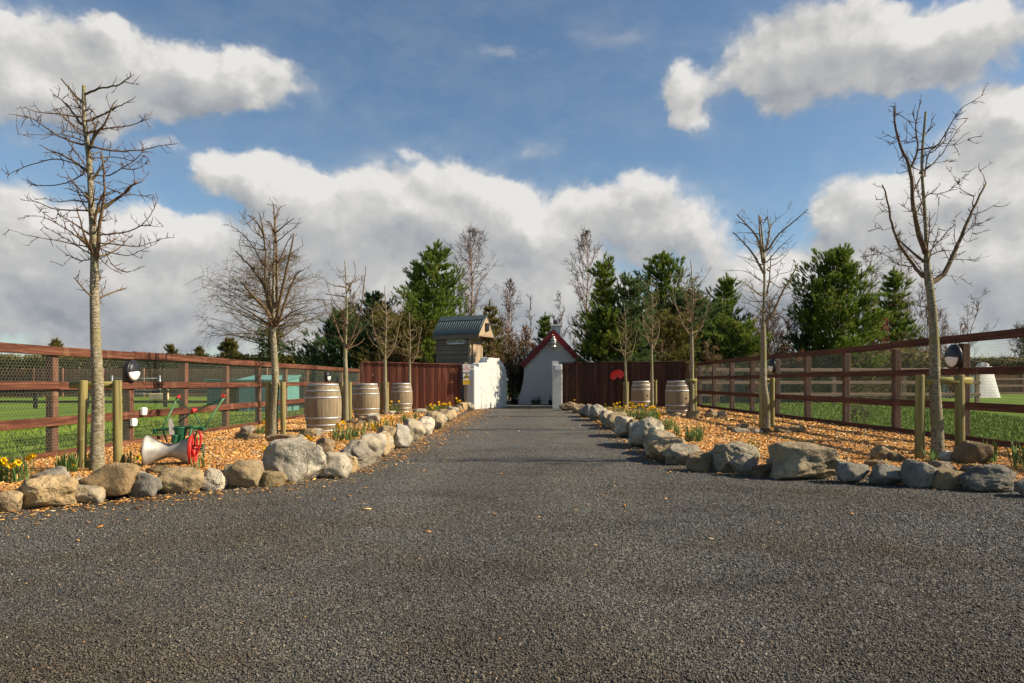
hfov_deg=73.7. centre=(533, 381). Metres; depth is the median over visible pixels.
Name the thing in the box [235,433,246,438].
boulder
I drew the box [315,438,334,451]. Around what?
boulder
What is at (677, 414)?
boulder
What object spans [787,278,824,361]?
pine tree
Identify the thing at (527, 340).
beech shrub
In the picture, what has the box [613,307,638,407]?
lime tree
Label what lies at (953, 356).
wall light
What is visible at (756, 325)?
thicket
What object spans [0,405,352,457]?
grass
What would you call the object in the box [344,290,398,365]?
pine tree
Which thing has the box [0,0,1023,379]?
sky
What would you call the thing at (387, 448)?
boulder
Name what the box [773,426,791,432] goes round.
boulder
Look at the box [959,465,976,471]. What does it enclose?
boulder
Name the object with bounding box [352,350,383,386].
shrub
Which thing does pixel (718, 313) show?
pine tree
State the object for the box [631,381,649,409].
oak barrel
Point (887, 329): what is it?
beech shrub
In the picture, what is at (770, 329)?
thicket
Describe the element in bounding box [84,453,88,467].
daffodil clump
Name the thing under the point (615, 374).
tractor seat
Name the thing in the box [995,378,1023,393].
rail fence
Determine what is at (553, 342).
ship lantern
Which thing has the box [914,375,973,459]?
tree stakes
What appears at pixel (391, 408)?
daffodil clump
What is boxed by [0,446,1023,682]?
loose gravel
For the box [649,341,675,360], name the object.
shrub
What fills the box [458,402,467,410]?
boulder
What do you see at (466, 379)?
warning sign
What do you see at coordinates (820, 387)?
hedge
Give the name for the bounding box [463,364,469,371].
notice sign
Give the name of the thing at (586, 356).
pine tree
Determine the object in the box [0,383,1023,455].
ground
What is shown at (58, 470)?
boulder
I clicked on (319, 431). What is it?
boulder
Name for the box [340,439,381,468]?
boulder
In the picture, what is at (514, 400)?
plant pot
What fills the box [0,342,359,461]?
paddock fence
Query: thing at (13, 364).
hedge
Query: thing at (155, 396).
feed trough
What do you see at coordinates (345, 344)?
lime tree
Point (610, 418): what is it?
boulder
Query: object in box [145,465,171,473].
boulder
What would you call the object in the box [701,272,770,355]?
pine tree
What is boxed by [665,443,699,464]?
boulder
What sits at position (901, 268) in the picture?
birch tree
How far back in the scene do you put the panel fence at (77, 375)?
49.05 m
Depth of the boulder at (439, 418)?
13.54 m
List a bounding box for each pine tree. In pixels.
[47,337,63,346]
[163,344,179,353]
[193,344,205,354]
[217,337,242,357]
[277,305,384,381]
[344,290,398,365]
[348,302,435,364]
[381,295,453,363]
[391,239,474,352]
[399,260,432,314]
[482,299,516,372]
[528,311,551,353]
[571,252,645,359]
[573,307,628,363]
[578,297,656,361]
[600,271,663,362]
[622,305,712,377]
[633,249,714,358]
[646,285,746,374]
[693,298,734,346]
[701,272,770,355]
[702,311,782,400]
[779,242,894,392]
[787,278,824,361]
[866,266,925,351]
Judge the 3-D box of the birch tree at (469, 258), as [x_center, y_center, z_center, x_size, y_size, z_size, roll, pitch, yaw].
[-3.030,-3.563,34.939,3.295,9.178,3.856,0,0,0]
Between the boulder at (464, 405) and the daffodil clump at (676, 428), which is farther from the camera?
the boulder at (464, 405)
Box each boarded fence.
[360,361,467,410]
[561,361,688,407]
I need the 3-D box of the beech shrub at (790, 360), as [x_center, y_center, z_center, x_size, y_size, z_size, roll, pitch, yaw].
[11.370,-0.440,30.090,1.786,2.788,1.901,0,0,0]
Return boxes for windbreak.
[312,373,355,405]
[685,372,781,403]
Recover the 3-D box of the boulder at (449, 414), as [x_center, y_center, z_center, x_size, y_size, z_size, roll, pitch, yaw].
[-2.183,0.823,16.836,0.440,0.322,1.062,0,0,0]
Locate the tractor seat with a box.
[610,370,623,379]
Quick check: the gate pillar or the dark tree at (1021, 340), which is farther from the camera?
the dark tree at (1021, 340)
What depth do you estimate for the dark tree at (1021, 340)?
71.85 m
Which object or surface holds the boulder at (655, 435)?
on the gravel path
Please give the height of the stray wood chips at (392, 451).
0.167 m
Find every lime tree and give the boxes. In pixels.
[2,73,177,470]
[215,196,321,434]
[315,260,376,422]
[361,286,404,411]
[398,316,421,410]
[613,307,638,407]
[638,278,666,410]
[667,260,713,410]
[724,200,807,427]
[864,83,1007,457]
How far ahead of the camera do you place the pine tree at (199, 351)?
61.85 m
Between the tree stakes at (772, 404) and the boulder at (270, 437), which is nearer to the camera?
the boulder at (270, 437)
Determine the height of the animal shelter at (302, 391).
1.172 m
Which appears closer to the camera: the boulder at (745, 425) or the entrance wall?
the boulder at (745, 425)
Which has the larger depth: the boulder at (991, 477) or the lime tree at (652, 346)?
the lime tree at (652, 346)
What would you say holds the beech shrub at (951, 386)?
on the ground at (18, 408)
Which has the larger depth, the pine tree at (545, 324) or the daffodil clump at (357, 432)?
the pine tree at (545, 324)
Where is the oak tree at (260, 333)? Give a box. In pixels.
[186,234,355,368]
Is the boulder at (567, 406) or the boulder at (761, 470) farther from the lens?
the boulder at (567, 406)
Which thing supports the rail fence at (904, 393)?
on the ground at (18, 408)
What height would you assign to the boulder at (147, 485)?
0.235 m
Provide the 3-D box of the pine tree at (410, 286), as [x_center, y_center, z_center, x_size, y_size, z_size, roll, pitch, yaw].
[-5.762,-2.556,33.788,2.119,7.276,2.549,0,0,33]
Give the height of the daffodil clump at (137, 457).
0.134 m
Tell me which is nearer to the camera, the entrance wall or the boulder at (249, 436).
the boulder at (249, 436)
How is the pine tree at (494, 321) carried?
on the ground at (18, 408)
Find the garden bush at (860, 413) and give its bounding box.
[850,404,874,422]
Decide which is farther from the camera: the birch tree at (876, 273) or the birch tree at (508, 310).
the birch tree at (876, 273)
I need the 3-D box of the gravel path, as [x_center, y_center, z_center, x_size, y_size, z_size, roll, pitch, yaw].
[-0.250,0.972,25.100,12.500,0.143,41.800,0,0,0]
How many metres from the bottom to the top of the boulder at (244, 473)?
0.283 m
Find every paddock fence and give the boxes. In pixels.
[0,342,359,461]
[697,328,1023,449]
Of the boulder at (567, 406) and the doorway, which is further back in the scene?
the doorway
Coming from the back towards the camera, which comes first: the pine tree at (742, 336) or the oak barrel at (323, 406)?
the pine tree at (742, 336)
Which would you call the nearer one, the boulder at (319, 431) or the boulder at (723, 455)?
the boulder at (723, 455)
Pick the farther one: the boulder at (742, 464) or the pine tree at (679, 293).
the pine tree at (679, 293)
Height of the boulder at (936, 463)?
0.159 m
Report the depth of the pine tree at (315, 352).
28.42 m
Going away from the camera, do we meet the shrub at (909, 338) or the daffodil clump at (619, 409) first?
the daffodil clump at (619, 409)
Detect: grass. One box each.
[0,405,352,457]
[697,402,1023,442]
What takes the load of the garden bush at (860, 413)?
on the ground at (18, 408)
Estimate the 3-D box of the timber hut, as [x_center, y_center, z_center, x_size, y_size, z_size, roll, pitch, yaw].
[-2.702,-0.818,26.632,2.125,3.535,1.270,0,0,24]
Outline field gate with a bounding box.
[111,375,160,397]
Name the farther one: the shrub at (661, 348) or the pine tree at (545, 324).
the pine tree at (545, 324)
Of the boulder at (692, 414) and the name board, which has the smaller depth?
the boulder at (692, 414)
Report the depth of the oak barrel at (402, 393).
21.82 m
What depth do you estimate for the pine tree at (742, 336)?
28.91 m
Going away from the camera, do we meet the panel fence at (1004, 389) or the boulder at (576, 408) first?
the boulder at (576, 408)
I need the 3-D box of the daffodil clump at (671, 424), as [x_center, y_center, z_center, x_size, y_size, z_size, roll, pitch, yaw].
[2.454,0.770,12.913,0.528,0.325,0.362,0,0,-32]
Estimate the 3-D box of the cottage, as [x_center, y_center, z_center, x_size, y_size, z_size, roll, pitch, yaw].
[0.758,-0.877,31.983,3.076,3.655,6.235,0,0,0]
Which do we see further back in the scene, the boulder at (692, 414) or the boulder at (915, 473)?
the boulder at (692, 414)
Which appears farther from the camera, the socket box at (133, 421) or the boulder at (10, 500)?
the socket box at (133, 421)
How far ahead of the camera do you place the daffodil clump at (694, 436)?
10.44 m
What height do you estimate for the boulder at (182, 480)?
0.252 m
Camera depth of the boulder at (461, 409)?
21.07 m
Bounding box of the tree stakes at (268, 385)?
[262,382,285,436]
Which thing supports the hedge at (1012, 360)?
on the ground at (18, 408)
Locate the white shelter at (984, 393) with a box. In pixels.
[942,362,1000,397]
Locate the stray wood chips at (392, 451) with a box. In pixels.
[0,409,1011,545]
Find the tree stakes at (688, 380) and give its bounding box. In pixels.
[685,378,696,410]
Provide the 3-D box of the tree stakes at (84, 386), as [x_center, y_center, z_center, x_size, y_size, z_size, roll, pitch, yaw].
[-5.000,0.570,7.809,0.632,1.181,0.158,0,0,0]
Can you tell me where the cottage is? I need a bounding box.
[518,320,582,403]
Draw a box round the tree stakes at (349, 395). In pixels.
[340,382,351,420]
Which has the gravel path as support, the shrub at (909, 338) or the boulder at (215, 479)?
the boulder at (215, 479)
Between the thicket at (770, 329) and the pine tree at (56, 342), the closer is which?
the thicket at (770, 329)
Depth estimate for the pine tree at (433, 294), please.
30.57 m
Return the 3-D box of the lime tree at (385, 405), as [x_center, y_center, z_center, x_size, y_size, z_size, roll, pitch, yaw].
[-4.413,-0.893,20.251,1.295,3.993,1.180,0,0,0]
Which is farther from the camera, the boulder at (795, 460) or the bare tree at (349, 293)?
the bare tree at (349, 293)
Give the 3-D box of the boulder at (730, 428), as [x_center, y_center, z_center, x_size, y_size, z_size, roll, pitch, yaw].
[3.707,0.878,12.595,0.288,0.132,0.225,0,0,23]
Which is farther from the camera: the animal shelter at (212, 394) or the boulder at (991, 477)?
the animal shelter at (212, 394)
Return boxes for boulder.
[0,490,22,511]
[15,474,78,509]
[29,465,70,478]
[74,484,105,503]
[78,462,140,498]
[127,472,162,497]
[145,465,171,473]
[157,467,203,493]
[200,467,227,490]
[223,459,263,487]
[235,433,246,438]
[240,425,253,432]
[243,433,260,439]
[258,470,286,487]
[261,437,326,482]
[265,434,296,441]
[299,428,316,436]
[315,428,322,435]
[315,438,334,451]
[319,452,351,477]
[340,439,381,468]
[347,419,356,423]
[348,456,357,472]
[358,416,366,422]
[360,433,386,454]
[367,414,379,421]
[377,425,397,450]
[378,432,390,456]
[381,431,393,445]
[394,423,410,447]
[404,418,425,441]
[412,408,427,412]
[418,416,434,435]
[424,411,445,429]
[438,409,453,420]
[447,406,458,412]
[454,405,463,411]
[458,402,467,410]
[467,402,474,410]
[559,402,575,410]
[572,404,584,412]
[578,404,591,416]
[587,404,606,420]
[599,410,613,425]
[606,411,626,429]
[615,416,633,436]
[628,416,663,446]
[643,429,675,451]
[646,436,685,459]
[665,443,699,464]
[668,412,681,416]
[685,411,700,417]
[686,451,712,471]
[704,409,717,417]
[709,441,759,471]
[716,411,726,416]
[726,426,739,430]
[729,453,757,475]
[731,428,749,432]
[736,423,750,428]
[751,464,771,477]
[752,429,762,433]
[759,428,774,432]
[766,441,840,479]
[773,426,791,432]
[788,425,806,431]
[835,460,869,482]
[864,460,893,467]
[868,464,901,484]
[870,446,891,459]
[886,452,905,461]
[900,459,937,487]
[928,460,957,470]
[931,467,963,488]
[937,450,952,461]
[950,440,992,464]
[959,463,1015,491]
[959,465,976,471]
[1014,478,1023,496]
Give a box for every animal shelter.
[205,379,238,410]
[236,375,300,412]
[299,379,338,408]
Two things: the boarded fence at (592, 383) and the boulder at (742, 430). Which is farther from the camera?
the boarded fence at (592, 383)
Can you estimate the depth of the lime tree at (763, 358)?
13.17 m
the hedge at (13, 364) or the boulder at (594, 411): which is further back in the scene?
the hedge at (13, 364)
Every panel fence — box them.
[0,368,42,396]
[21,368,322,396]
[994,374,1023,391]
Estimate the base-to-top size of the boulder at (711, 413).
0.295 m
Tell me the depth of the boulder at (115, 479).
5.60 m
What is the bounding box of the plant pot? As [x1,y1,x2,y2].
[511,394,518,404]
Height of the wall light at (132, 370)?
0.352 m
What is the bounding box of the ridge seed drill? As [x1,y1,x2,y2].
[140,394,224,465]
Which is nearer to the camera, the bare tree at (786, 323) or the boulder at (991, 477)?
the boulder at (991, 477)
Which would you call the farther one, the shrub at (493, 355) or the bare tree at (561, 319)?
the bare tree at (561, 319)
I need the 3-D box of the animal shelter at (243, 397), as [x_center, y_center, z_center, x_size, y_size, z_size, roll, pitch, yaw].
[-9.144,0.400,23.690,1.670,1.300,1.540,0,0,0]
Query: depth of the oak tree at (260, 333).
54.37 m
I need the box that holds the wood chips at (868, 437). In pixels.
[594,406,1023,480]
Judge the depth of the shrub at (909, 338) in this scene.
33.88 m
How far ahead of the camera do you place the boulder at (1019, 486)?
5.48 m
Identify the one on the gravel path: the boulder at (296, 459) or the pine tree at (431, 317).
the boulder at (296, 459)
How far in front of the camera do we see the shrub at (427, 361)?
27.16 m
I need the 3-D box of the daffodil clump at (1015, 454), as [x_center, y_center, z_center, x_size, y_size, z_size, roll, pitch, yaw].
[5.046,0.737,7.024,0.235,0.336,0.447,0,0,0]
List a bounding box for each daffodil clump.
[0,448,36,482]
[54,449,85,472]
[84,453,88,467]
[123,451,134,462]
[133,454,141,460]
[191,455,212,468]
[255,420,264,434]
[305,421,355,441]
[346,425,381,437]
[361,416,400,431]
[389,400,401,410]
[396,413,411,421]
[426,401,450,410]
[606,401,627,412]
[625,401,661,419]
[658,414,675,429]
[673,421,681,435]
[684,423,705,441]
[920,445,940,460]
[983,438,1009,462]
[1007,440,1023,467]
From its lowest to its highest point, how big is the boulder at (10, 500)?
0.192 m
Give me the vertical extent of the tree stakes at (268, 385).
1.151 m
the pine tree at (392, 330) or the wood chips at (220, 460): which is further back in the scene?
the pine tree at (392, 330)
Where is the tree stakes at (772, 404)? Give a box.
[758,378,774,427]
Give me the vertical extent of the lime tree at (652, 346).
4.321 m
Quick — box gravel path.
[0,396,1023,538]
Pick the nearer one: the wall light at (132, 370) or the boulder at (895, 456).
the boulder at (895, 456)
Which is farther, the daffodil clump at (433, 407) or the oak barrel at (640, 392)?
the oak barrel at (640, 392)
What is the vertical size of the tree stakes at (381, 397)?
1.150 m
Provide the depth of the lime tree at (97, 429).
7.51 m
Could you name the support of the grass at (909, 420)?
on the ground at (18, 408)
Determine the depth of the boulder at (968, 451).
7.35 m
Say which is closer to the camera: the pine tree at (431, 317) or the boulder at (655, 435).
the boulder at (655, 435)
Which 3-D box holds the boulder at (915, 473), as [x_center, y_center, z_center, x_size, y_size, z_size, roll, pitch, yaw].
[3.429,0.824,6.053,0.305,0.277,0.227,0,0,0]
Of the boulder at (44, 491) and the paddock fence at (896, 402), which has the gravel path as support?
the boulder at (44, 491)
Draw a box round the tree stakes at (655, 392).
[649,380,656,409]
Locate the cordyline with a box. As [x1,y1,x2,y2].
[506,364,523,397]
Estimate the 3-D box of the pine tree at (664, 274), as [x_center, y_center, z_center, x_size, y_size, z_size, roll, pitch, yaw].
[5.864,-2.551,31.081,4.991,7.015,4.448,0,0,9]
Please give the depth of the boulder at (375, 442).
7.90 m
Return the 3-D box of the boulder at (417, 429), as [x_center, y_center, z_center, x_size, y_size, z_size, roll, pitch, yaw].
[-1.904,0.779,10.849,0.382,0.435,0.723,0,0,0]
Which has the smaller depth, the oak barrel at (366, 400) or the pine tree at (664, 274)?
the oak barrel at (366, 400)
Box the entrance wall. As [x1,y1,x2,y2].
[467,358,506,409]
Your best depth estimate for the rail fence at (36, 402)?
26.98 m
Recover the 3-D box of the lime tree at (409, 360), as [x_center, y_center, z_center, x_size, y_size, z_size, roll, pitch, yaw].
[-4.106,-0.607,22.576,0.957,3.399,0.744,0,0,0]
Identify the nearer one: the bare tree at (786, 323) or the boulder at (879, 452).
the boulder at (879, 452)
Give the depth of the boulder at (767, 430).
11.95 m
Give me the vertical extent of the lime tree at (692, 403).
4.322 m
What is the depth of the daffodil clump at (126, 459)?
7.85 m
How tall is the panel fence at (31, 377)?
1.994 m
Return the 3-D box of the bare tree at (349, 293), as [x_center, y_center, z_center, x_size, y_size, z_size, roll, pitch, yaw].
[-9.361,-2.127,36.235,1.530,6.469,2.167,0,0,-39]
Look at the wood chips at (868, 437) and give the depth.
10.88 m
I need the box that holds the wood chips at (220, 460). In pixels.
[0,409,465,491]
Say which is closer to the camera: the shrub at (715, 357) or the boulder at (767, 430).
the boulder at (767, 430)
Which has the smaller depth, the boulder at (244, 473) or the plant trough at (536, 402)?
the boulder at (244, 473)
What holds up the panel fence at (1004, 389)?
on the ground at (18, 408)
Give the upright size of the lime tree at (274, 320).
4.419 m
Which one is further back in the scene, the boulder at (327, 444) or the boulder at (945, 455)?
the boulder at (327, 444)
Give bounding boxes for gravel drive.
[0,534,1023,682]
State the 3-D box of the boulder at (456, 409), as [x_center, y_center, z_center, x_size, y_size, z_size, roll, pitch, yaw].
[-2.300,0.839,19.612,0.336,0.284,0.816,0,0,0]
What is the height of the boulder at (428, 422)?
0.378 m
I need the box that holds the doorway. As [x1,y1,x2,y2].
[229,387,236,410]
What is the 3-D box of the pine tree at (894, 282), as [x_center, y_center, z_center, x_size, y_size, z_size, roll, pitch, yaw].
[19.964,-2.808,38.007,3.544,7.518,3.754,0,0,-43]
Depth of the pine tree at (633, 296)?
25.21 m
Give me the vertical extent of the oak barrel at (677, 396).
0.945 m
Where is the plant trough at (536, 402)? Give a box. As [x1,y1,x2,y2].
[531,396,540,404]
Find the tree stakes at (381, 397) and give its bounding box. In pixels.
[380,382,388,413]
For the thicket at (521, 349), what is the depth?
37.71 m
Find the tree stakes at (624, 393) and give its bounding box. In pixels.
[623,382,628,406]
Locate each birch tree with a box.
[443,223,501,315]
[494,278,521,399]
[562,224,609,360]
[856,245,897,319]
[877,230,921,319]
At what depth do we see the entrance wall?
24.43 m
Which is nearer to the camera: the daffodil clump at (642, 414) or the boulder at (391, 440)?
the boulder at (391, 440)
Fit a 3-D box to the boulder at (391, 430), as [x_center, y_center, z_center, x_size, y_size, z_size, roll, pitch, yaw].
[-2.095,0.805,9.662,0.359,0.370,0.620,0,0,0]
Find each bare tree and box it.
[341,284,358,353]
[523,295,536,353]
[549,290,581,349]
[754,290,806,361]
[911,280,998,397]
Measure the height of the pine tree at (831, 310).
7.264 m
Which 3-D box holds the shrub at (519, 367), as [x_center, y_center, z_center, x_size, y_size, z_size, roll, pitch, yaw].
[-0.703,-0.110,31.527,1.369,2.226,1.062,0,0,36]
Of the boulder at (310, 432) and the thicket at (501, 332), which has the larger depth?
the thicket at (501, 332)
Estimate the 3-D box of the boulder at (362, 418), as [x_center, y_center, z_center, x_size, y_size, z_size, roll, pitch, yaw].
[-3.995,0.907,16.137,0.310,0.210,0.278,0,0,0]
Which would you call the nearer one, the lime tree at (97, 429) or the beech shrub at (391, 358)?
the lime tree at (97, 429)
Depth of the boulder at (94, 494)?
5.45 m
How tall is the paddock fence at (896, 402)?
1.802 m
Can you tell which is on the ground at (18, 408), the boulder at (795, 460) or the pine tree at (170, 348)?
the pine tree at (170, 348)
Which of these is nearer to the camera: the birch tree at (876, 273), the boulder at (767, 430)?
the boulder at (767, 430)
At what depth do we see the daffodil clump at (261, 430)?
12.75 m
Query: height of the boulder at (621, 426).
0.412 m
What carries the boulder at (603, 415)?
on the gravel path
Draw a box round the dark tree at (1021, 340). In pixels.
[1000,320,1023,357]
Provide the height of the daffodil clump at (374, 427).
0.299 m
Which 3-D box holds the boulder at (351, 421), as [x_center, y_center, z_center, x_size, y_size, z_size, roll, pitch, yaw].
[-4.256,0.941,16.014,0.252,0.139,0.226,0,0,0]
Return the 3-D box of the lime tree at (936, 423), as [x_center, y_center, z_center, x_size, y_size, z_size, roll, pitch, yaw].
[4.678,-1.123,7.889,1.728,4.281,1.091,0,0,0]
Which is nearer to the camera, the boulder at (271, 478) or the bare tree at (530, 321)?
the boulder at (271, 478)
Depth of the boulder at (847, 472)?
6.27 m
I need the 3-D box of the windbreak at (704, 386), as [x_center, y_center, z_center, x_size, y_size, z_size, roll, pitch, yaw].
[8.329,0.236,28.438,4.154,1.330,0.090,0,0,-6]
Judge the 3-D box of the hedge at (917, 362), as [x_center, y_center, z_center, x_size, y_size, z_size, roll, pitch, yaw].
[15.973,-0.499,30.776,5.420,2.818,1.438,0,0,-7]
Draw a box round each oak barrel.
[304,383,341,431]
[352,383,379,418]
[390,383,412,411]
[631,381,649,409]
[665,381,689,414]
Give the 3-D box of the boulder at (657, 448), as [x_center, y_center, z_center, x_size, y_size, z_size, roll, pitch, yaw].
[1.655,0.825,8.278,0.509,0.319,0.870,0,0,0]
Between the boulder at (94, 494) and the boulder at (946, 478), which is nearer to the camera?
the boulder at (94, 494)
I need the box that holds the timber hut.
[432,315,494,401]
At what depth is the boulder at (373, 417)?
15.93 m
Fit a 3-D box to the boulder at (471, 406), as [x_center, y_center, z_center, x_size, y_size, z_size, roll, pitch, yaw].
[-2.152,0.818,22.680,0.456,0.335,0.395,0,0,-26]
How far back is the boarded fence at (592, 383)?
24.56 m
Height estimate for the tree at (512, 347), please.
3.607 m
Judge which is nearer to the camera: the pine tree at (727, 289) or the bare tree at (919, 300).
the pine tree at (727, 289)
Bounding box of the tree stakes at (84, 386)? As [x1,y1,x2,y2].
[68,380,122,469]
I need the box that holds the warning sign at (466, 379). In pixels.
[463,374,469,384]
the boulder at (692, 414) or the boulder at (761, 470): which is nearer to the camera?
the boulder at (761, 470)
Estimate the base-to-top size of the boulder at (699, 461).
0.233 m
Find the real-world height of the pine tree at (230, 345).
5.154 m
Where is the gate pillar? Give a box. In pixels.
[552,361,561,408]
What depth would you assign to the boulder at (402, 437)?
9.74 m
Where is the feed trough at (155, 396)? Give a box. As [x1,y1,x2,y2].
[149,393,168,399]
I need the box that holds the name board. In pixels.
[447,339,465,343]
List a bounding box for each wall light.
[125,360,140,381]
[325,371,330,381]
[768,359,774,372]
[944,345,962,367]
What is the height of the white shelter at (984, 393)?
2.090 m
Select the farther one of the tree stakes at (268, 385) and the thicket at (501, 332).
the thicket at (501, 332)
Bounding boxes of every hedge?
[0,347,333,368]
[702,351,836,402]
[829,342,943,399]
[941,352,1023,374]
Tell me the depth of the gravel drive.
2.90 m
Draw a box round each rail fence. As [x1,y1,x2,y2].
[0,388,206,408]
[695,368,980,403]
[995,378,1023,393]
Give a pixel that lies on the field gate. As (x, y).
(159, 379)
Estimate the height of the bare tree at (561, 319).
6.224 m
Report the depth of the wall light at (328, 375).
21.60 m
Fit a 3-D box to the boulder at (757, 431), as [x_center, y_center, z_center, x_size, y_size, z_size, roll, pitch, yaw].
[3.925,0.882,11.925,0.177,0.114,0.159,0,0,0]
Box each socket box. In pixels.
[130,418,136,425]
[140,407,146,414]
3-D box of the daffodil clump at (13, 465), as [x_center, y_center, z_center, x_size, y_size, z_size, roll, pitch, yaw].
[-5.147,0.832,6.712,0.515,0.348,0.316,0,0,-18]
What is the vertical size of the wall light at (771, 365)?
0.352 m
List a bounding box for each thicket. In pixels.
[483,315,510,357]
[507,324,529,383]
[743,312,759,338]
[754,299,792,361]
[888,292,949,350]
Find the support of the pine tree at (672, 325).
on the ground at (18, 408)
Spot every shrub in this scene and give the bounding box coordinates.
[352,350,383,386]
[382,349,406,363]
[418,353,435,362]
[486,342,509,368]
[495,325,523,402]
[507,356,523,397]
[521,326,536,357]
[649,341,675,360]
[700,340,727,403]
[745,352,759,392]
[771,340,804,401]
[869,318,893,351]
[896,326,919,351]
[939,320,968,398]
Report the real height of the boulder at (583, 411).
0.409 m
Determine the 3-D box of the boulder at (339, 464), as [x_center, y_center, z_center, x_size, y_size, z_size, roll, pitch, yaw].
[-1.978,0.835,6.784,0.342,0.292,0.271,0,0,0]
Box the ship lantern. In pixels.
[550,336,555,347]
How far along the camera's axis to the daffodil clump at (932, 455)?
7.62 m
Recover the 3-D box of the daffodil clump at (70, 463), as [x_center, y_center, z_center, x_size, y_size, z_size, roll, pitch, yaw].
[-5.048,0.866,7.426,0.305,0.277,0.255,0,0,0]
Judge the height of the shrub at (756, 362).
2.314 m
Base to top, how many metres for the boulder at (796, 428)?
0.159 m
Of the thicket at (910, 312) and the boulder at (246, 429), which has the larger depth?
the thicket at (910, 312)
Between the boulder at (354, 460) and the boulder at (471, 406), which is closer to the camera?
the boulder at (354, 460)
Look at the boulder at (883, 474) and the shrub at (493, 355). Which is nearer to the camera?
the boulder at (883, 474)

